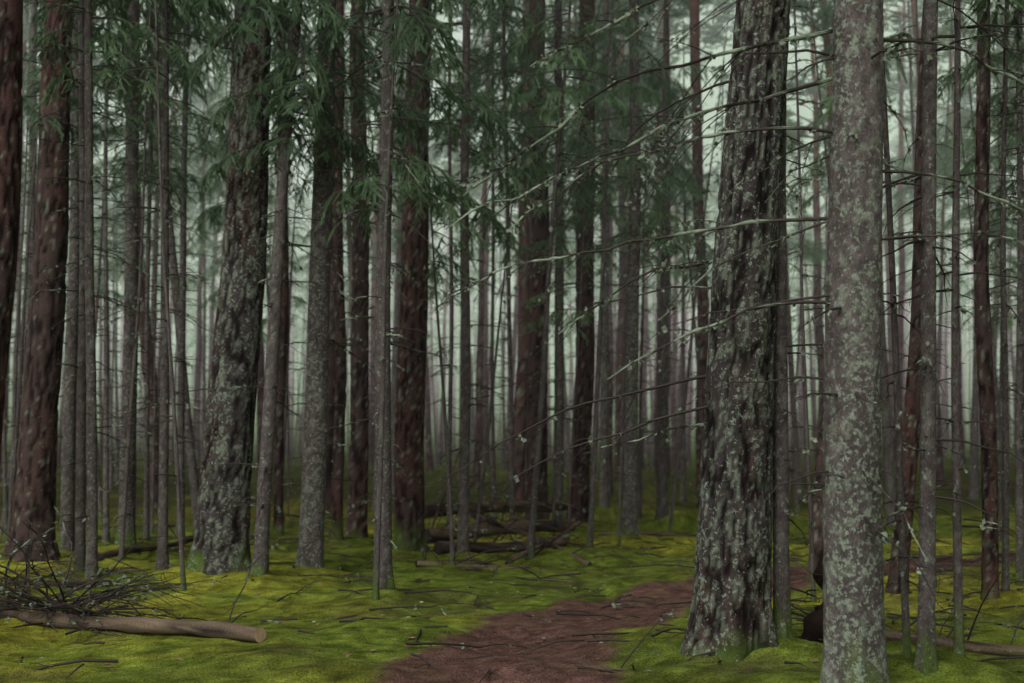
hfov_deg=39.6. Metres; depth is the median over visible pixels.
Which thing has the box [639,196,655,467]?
spruce
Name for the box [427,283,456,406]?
pine
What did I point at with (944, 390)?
spruce
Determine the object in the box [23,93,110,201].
pine
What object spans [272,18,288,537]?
tree
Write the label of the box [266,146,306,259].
pine
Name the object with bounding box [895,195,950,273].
pine
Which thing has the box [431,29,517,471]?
pine
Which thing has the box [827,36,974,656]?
spruce
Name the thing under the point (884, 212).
spruce
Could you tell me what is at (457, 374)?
spruce
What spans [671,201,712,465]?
pine
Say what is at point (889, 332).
tree
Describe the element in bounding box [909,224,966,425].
pine
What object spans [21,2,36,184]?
spruce
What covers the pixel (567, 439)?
spruce
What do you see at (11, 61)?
tree
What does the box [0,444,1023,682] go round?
ground
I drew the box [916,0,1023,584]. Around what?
spruce
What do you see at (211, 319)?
spruce
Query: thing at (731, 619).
pine
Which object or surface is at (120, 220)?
pine
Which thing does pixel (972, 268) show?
pine
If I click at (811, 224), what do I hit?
pine
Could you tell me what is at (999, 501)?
spruce
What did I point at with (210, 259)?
pine
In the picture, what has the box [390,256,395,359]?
spruce
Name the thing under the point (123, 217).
spruce
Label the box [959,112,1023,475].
spruce
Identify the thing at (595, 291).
pine
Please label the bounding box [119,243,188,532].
spruce
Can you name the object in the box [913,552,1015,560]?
log
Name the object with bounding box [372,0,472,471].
pine
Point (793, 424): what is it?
spruce
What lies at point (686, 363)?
spruce
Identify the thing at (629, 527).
spruce
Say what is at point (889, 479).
spruce
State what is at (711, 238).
pine
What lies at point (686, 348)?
pine
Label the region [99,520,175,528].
log
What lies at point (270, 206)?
spruce
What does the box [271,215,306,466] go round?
spruce
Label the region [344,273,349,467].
spruce
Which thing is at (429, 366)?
spruce
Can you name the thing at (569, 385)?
pine
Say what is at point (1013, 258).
spruce
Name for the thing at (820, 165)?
spruce
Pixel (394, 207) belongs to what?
pine
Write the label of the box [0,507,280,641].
log
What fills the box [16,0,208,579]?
spruce
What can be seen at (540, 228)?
pine
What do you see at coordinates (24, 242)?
spruce
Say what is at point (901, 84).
pine
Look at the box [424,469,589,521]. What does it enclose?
log pile
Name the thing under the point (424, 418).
spruce
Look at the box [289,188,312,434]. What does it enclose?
pine
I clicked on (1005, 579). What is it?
tree
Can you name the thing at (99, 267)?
spruce
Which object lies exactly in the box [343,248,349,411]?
spruce
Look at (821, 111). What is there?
spruce
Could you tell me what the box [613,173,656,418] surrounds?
pine
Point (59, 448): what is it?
pine
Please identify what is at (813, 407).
tree
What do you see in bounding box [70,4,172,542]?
spruce
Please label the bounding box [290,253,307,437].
spruce
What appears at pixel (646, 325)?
pine
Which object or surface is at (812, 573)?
fallen branch
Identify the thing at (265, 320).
tree
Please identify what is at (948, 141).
tree
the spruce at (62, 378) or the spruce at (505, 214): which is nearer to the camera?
the spruce at (505, 214)
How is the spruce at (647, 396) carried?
on the ground
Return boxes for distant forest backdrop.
[7,0,1023,456]
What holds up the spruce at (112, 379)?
on the ground
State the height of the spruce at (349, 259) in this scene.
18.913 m
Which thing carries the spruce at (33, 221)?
on the ground
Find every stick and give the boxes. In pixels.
[490,563,575,581]
[574,602,693,672]
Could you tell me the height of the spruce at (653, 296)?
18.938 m
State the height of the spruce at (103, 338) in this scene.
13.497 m
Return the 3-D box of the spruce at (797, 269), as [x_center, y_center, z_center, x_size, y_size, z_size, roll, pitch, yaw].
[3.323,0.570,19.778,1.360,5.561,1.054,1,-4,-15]
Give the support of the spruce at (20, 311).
on the ground
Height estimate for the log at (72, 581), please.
0.307 m
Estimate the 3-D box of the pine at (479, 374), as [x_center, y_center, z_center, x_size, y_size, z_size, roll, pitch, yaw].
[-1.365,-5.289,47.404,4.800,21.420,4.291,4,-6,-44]
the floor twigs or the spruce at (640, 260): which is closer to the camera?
the floor twigs
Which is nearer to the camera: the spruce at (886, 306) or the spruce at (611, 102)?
the spruce at (611, 102)
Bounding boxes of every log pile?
[392,499,494,546]
[413,515,529,569]
[420,508,615,554]
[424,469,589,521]
[425,480,575,546]
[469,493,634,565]
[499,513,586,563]
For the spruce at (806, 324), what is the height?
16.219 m
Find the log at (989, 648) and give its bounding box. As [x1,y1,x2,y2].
[885,570,1023,656]
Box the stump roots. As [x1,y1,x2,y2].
[772,551,898,642]
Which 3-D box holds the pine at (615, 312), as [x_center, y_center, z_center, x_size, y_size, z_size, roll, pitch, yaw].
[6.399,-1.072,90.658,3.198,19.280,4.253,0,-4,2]
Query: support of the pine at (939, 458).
on the ground
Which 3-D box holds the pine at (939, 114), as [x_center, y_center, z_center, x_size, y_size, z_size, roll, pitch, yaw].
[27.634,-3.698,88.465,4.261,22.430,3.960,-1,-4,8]
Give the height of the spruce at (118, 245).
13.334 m
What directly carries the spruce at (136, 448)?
on the ground
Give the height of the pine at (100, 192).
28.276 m
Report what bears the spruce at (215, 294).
on the ground
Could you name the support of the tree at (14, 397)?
on the ground
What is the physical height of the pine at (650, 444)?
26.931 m
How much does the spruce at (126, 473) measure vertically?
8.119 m
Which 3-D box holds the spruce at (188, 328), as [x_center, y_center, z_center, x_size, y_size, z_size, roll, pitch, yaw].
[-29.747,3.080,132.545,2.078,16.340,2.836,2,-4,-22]
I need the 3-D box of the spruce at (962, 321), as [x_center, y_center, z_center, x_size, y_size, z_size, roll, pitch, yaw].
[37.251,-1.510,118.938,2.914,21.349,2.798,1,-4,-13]
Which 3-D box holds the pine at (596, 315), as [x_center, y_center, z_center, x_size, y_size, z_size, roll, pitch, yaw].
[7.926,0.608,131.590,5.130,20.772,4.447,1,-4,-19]
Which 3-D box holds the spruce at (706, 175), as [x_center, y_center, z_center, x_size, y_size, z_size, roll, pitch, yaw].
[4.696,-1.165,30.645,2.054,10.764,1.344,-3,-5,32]
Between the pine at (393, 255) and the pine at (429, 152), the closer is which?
the pine at (429, 152)
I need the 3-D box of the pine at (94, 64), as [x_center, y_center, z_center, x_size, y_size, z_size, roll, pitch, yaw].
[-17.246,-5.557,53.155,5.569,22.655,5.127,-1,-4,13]
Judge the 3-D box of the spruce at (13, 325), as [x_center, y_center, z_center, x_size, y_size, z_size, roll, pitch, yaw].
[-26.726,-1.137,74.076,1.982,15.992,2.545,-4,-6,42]
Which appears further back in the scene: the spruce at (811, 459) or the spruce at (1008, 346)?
the spruce at (811, 459)
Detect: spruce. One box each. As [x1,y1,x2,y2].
[0,149,70,534]
[1,0,124,486]
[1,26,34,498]
[1,65,67,544]
[2,247,31,537]
[6,204,32,442]
[8,77,69,416]
[8,271,24,457]
[10,180,25,385]
[10,283,22,378]
[14,0,204,550]
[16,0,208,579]
[16,114,123,497]
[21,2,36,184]
[23,0,148,570]
[23,0,211,545]
[58,300,66,421]
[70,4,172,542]
[70,19,142,508]
[92,0,238,569]
[93,0,187,560]
[93,0,204,540]
[93,109,145,491]
[94,119,124,490]
[94,224,121,473]
[95,48,160,440]
[95,103,145,480]
[96,323,120,446]
[96,331,120,524]
[103,0,211,590]
[110,0,232,539]
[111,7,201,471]
[114,250,123,479]
[117,278,158,520]
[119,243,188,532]
[136,337,141,457]
[137,332,157,458]
[138,349,143,464]
[170,0,447,568]
[172,66,224,462]
[175,83,224,478]
[185,201,269,446]
[185,298,209,460]
[186,0,271,457]
[186,294,202,416]
[187,0,286,461]
[187,43,230,307]
[187,116,224,379]
[189,0,428,575]
[189,301,207,453]
[196,130,275,344]
[201,265,218,391]
[202,321,209,366]
[243,0,502,589]
[254,112,303,427]
[254,186,297,521]
[256,162,309,497]
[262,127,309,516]
[263,191,296,340]
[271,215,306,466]
[272,159,362,529]
[289,215,306,459]
[289,233,310,466]
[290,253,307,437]
[290,260,307,459]
[290,293,303,464]
[292,0,350,418]
[293,279,308,466]
[294,250,309,346]
[299,297,307,426]
[300,0,392,465]
[330,157,392,492]
[335,0,442,599]
[343,34,441,512]
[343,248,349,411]
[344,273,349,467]
[345,243,349,466]
[345,290,349,412]
[363,0,544,552]
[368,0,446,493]
[369,206,460,439]
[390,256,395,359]
[390,283,394,322]
[396,0,503,526]
[402,49,474,564]
[424,212,446,466]
[424,214,444,488]
[424,284,437,441]
[424,313,435,460]
[427,328,447,459]
[429,0,1023,682]
[433,306,449,458]
[434,318,449,447]
[437,0,563,534]
[438,127,481,480]
[441,0,546,519]
[442,285,458,455]
[443,102,499,467]
[469,203,496,409]
[470,0,629,519]
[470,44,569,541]
[470,245,505,514]
[474,141,517,469]
[478,86,548,400]
[488,178,517,469]
[488,337,499,405]
[494,323,512,467]
[495,12,567,393]
[495,330,507,459]
[496,0,627,559]
[498,0,608,533]
[498,210,516,421]
[506,0,576,471]
[517,53,650,539]
[544,0,706,535]
[548,120,575,472]
[550,0,661,507]
[557,9,963,638]
[558,0,668,547]
[564,0,680,503]
[564,129,600,422]
[564,284,575,432]
[564,300,575,440]
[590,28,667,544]
[594,196,618,422]
[596,0,729,519]
[606,73,686,518]
[613,285,616,428]
[614,202,651,397]
[638,245,656,428]
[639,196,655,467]
[639,269,654,467]
[641,1,711,501]
[645,310,653,453]
[646,209,686,437]
[651,115,713,461]
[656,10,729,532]
[677,46,729,385]
[677,311,689,453]
[705,175,715,316]
[707,63,730,274]
[709,182,719,304]
[712,262,806,272]
[786,0,829,602]
[786,0,915,525]
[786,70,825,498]
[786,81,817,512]
[786,121,824,475]
[788,0,883,521]
[788,94,831,348]
[788,161,824,517]
[788,216,813,456]
[788,318,797,435]
[791,162,827,475]
[794,285,817,387]
[796,204,824,421]
[804,287,824,461]
[808,0,1023,675]
[816,0,1023,655]
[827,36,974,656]
[882,0,964,412]
[882,175,897,289]
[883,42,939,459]
[884,256,906,368]
[886,0,969,587]
[894,98,945,458]
[896,258,910,367]
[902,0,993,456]
[904,278,911,354]
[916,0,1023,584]
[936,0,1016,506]
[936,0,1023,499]
[936,215,965,456]
[936,229,965,450]
[937,1,1014,539]
[942,247,972,436]
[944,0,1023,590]
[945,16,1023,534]
[959,38,1016,488]
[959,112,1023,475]
[960,0,1023,486]
[960,252,973,454]
[961,282,979,451]
[989,162,1016,454]
[993,216,1015,482]
[997,250,1016,437]
[1007,221,1016,332]
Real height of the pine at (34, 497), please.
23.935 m
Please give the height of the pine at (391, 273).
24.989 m
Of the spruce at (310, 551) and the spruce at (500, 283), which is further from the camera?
the spruce at (500, 283)
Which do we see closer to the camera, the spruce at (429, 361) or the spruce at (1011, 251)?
the spruce at (1011, 251)
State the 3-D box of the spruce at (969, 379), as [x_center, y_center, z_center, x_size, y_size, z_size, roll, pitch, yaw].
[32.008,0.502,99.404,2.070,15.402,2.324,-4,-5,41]
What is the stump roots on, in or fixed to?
on the ground
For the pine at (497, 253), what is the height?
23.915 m
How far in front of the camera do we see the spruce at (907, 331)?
111.24 m
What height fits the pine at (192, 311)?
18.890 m
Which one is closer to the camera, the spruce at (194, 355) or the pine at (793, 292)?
the pine at (793, 292)
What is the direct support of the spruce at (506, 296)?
on the ground
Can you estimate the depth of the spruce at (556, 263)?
23.88 m
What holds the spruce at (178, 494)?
on the ground
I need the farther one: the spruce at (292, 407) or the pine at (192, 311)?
the spruce at (292, 407)
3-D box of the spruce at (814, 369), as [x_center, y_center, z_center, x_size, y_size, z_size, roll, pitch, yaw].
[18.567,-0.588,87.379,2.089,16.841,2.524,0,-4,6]
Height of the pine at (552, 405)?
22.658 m
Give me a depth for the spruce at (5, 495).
21.54 m
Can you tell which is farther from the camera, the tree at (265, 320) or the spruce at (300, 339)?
the spruce at (300, 339)
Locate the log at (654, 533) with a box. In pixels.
[601,525,696,536]
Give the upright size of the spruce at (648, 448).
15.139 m
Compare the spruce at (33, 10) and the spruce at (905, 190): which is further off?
the spruce at (905, 190)
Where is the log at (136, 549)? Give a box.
[98,501,193,560]
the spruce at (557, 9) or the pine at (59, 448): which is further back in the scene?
the pine at (59, 448)
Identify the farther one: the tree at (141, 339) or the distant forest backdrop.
the distant forest backdrop
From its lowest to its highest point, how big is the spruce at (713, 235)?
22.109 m
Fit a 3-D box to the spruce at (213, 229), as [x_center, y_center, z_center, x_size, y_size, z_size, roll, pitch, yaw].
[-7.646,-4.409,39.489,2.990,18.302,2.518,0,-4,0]
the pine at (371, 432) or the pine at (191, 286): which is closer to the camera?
the pine at (371, 432)
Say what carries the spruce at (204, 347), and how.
on the ground
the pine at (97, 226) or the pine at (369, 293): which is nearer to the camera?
the pine at (97, 226)
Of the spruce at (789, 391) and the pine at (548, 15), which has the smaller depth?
the pine at (548, 15)
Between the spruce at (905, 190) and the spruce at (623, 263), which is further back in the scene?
the spruce at (905, 190)
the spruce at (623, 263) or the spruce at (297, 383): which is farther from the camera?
the spruce at (297, 383)
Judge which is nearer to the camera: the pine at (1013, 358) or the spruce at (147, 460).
the spruce at (147, 460)
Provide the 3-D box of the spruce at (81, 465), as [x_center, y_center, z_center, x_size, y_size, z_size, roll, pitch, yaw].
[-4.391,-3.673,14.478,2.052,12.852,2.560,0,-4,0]
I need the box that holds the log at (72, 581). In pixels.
[7,554,112,586]
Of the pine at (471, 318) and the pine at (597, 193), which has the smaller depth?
the pine at (597, 193)
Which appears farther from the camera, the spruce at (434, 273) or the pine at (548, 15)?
the pine at (548, 15)
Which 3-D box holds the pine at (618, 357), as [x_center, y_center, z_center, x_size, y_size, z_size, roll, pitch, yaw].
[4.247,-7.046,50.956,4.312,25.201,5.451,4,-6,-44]
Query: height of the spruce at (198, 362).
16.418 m
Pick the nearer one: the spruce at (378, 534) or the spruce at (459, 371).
the spruce at (378, 534)
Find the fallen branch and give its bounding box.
[526,511,565,555]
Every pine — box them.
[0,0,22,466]
[0,0,43,486]
[0,0,158,561]
[12,90,38,469]
[15,180,36,292]
[23,0,121,142]
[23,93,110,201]
[57,141,122,464]
[63,3,120,472]
[68,154,108,270]
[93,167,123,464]
[95,233,123,317]
[101,154,153,276]
[112,0,316,574]
[116,4,223,422]
[117,27,217,206]
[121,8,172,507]
[121,99,181,326]
[144,151,197,423]
[150,190,217,465]
[150,235,174,371]
[155,2,316,490]
[157,226,202,464]
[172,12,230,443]
[186,208,220,425]
[187,73,229,391]
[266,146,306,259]
[272,0,398,410]
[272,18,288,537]
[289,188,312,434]
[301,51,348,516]
[328,0,398,539]
[344,0,405,468]
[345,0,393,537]
[345,251,371,367]
[354,0,462,551]
[366,13,452,188]
[369,148,397,259]
[369,217,392,299]
[370,176,396,310]
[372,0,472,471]
[420,0,790,661]
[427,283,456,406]
[428,167,477,466]
[431,0,548,494]
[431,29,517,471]
[454,268,499,420]
[454,275,506,432]
[469,169,514,467]
[482,43,573,469]
[490,42,573,207]
[498,0,613,519]
[498,148,565,492]
[510,2,653,494]
[512,0,570,500]
[516,146,599,470]
[547,140,553,462]
[548,12,644,476]
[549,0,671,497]
[549,279,575,432]
[550,179,575,466]
[550,251,595,406]
[551,178,617,346]
[563,0,681,488]
[564,76,617,470]
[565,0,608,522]
[572,238,617,456]
[594,178,618,468]
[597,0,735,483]
[597,226,651,311]
[600,4,679,417]
[613,42,678,469]
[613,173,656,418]
[613,253,641,315]
[641,75,718,469]
[646,156,693,457]
[648,211,708,411]
[649,254,690,441]
[653,146,714,469]
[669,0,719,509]
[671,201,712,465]
[671,215,692,335]
[673,204,691,442]
[679,208,718,319]
[679,304,688,414]
[705,172,718,280]
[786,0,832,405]
[786,107,809,236]
[787,111,828,294]
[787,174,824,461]
[789,222,822,447]
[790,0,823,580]
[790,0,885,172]
[792,229,824,309]
[817,0,973,487]
[882,133,913,424]
[882,152,910,270]
[884,0,962,464]
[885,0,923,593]
[891,10,1011,468]
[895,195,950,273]
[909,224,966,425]
[910,195,973,449]
[936,105,974,402]
[938,0,1023,455]
[946,1,1023,484]
[948,157,993,444]
[971,0,1023,600]
[975,0,1023,149]
[989,161,1016,455]
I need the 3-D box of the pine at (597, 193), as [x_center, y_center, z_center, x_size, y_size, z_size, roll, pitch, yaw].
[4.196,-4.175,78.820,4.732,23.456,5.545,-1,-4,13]
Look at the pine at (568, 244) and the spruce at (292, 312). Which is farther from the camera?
the spruce at (292, 312)
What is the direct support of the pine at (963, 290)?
on the ground
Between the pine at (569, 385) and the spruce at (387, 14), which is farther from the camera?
the pine at (569, 385)
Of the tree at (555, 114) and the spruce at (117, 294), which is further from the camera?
the spruce at (117, 294)
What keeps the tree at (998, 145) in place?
on the ground
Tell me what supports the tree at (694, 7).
on the ground
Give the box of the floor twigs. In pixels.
[0,530,1023,682]
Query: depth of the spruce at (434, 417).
85.81 m
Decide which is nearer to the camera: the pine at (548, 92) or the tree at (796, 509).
the tree at (796, 509)
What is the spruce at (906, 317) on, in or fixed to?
on the ground
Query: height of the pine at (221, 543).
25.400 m
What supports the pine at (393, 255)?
on the ground
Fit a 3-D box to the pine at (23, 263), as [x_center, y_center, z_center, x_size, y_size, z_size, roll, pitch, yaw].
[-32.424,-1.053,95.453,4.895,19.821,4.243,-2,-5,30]
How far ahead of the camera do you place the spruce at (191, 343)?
99.44 m
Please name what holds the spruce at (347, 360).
on the ground
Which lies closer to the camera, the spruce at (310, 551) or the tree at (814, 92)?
the spruce at (310, 551)
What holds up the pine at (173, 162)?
on the ground
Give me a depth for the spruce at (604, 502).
33.72 m
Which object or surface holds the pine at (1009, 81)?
on the ground
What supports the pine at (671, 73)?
on the ground
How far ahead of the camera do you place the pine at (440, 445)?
93.84 m
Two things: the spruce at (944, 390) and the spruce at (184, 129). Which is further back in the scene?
the spruce at (944, 390)
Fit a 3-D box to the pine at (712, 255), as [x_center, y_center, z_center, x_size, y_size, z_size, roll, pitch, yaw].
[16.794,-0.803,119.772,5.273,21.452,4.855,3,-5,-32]
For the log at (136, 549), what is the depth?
17.82 m
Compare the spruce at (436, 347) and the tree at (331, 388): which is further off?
the spruce at (436, 347)
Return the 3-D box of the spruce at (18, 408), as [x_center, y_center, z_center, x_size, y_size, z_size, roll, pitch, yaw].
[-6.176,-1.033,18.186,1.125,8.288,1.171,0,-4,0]
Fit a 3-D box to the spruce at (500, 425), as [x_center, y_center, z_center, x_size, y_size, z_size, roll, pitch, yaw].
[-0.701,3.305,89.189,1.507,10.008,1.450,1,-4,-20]
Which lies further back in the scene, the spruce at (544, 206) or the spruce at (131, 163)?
the spruce at (544, 206)
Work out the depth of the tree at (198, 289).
65.52 m
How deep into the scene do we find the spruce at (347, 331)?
52.76 m
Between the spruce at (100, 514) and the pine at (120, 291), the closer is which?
the spruce at (100, 514)
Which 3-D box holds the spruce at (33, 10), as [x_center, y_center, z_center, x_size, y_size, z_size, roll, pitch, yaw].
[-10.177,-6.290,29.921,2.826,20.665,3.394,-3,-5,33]
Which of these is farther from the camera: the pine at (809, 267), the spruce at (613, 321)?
the pine at (809, 267)
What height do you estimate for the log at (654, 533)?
0.215 m
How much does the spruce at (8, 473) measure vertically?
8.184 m
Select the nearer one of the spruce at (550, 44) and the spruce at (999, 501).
the spruce at (999, 501)
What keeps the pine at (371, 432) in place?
on the ground
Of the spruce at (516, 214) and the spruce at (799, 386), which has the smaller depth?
the spruce at (516, 214)
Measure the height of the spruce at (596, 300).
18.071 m
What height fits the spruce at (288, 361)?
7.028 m
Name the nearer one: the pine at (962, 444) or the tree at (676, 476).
the tree at (676, 476)
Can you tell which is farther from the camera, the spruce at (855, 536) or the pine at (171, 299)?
the pine at (171, 299)
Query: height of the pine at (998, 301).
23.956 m
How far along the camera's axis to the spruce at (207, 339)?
110.00 m
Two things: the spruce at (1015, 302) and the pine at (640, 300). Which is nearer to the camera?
the spruce at (1015, 302)
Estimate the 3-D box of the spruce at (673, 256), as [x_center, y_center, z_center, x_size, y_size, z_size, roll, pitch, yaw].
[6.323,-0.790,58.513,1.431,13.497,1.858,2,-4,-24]
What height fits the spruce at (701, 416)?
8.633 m
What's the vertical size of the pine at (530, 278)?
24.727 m
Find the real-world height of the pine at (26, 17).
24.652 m
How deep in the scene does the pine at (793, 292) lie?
120.15 m
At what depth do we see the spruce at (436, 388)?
106.49 m
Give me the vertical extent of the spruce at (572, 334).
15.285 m
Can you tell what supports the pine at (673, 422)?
on the ground
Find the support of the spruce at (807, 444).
on the ground
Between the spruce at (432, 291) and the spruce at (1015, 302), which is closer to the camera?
the spruce at (432, 291)
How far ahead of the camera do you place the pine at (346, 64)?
56.11 m
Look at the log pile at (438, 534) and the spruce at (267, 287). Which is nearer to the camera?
the log pile at (438, 534)
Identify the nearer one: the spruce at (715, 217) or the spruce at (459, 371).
the spruce at (459, 371)
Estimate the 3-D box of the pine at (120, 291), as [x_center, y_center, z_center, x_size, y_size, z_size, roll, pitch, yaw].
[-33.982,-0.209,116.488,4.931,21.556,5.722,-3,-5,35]
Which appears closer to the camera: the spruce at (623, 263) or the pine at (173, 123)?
the spruce at (623, 263)
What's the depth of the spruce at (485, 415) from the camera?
28.88 m
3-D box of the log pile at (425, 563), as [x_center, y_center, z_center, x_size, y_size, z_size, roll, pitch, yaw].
[-0.561,2.487,16.521,1.546,0.906,1.218,-1,-4,8]
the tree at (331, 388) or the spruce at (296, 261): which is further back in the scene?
the spruce at (296, 261)
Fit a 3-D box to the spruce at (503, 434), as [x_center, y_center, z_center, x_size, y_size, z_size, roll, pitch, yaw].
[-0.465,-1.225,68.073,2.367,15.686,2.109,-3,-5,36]
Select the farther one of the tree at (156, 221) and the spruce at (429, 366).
the tree at (156, 221)
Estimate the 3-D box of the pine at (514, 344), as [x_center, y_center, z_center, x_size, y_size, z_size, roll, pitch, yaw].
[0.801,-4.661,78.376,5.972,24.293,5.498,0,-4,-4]
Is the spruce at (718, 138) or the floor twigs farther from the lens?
the spruce at (718, 138)
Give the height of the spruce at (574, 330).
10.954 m
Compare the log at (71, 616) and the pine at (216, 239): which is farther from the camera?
the pine at (216, 239)
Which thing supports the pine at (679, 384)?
on the ground
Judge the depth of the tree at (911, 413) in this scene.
13.76 m
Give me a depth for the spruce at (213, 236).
69.04 m
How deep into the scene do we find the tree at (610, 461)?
43.88 m
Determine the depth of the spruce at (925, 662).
8.00 m
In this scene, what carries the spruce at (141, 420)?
on the ground
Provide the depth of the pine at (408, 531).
18.75 m
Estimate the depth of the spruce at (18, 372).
57.05 m
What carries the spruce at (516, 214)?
on the ground
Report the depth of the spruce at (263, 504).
14.28 m
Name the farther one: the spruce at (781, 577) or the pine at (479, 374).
the pine at (479, 374)
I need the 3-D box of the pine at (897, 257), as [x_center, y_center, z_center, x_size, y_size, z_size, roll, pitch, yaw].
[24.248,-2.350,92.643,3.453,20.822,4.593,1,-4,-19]
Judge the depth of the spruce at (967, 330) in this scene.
106.05 m
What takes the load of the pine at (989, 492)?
on the ground
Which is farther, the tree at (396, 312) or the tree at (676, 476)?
the tree at (396, 312)
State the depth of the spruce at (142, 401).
133.88 m
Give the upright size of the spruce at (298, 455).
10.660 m
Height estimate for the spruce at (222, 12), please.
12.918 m
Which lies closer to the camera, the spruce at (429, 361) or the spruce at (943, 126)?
the spruce at (943, 126)
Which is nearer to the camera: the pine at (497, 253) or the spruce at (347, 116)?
the spruce at (347, 116)
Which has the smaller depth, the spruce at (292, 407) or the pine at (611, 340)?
the pine at (611, 340)
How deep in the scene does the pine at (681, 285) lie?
126.24 m
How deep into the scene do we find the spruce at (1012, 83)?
32.82 m
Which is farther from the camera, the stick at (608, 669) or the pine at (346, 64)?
the pine at (346, 64)
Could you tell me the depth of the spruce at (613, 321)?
77.12 m
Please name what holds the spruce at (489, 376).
on the ground
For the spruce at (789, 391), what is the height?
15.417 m
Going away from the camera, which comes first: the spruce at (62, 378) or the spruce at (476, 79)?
the spruce at (476, 79)
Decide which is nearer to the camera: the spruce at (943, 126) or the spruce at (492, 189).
the spruce at (943, 126)
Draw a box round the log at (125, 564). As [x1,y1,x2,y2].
[98,556,151,571]
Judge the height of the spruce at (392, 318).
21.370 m
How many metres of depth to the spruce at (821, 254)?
43.67 m
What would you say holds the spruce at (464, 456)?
on the ground
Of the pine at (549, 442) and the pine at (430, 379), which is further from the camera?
the pine at (430, 379)
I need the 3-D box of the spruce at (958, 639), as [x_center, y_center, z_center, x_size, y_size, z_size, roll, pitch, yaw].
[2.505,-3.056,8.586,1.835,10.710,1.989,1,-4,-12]
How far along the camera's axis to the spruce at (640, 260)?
66.58 m
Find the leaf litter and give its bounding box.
[0,541,1023,678]
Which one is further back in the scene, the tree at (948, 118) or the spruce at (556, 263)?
the tree at (948, 118)
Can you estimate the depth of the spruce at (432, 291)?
23.02 m
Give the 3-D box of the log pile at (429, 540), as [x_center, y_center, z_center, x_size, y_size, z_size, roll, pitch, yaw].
[-0.777,2.577,20.360,0.961,0.644,3.025,-3,-5,33]
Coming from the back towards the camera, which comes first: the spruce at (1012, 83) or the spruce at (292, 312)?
the spruce at (292, 312)
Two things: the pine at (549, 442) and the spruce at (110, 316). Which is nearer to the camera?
the spruce at (110, 316)
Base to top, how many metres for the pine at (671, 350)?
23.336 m
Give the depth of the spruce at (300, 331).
118.56 m
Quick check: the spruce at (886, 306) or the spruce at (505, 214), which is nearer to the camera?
the spruce at (505, 214)
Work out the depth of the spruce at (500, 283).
74.61 m
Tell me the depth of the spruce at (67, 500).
17.28 m
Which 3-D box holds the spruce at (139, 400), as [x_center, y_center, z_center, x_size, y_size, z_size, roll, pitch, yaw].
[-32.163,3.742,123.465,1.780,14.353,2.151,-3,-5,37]
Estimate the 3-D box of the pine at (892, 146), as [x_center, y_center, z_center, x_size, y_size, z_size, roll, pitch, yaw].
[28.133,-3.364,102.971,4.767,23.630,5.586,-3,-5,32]
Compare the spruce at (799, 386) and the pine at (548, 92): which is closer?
the pine at (548, 92)
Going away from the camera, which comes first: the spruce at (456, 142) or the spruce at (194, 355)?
the spruce at (456, 142)
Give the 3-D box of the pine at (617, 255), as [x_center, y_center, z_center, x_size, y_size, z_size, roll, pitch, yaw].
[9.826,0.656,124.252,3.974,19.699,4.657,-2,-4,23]
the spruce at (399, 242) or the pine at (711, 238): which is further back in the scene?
the pine at (711, 238)
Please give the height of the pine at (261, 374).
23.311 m
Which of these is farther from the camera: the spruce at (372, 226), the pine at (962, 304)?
the pine at (962, 304)
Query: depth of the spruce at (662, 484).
28.08 m
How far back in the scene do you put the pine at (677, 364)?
109.72 m
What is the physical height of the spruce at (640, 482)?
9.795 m
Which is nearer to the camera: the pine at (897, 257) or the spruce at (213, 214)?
the spruce at (213, 214)
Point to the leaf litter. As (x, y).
(813, 660)
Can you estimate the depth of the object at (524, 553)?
18.53 m
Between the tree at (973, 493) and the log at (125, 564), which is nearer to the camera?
the log at (125, 564)
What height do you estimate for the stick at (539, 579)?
0.332 m
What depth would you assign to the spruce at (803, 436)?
52.57 m
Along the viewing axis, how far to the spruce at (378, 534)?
13.17 m
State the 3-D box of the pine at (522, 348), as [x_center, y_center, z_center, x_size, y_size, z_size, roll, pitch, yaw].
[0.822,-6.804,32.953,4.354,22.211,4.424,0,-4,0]
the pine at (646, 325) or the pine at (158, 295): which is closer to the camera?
the pine at (646, 325)
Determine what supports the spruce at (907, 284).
on the ground
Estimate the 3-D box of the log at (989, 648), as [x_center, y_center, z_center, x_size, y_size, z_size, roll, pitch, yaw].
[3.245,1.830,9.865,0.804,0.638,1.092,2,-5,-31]
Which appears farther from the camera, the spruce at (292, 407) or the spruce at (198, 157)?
the spruce at (292, 407)

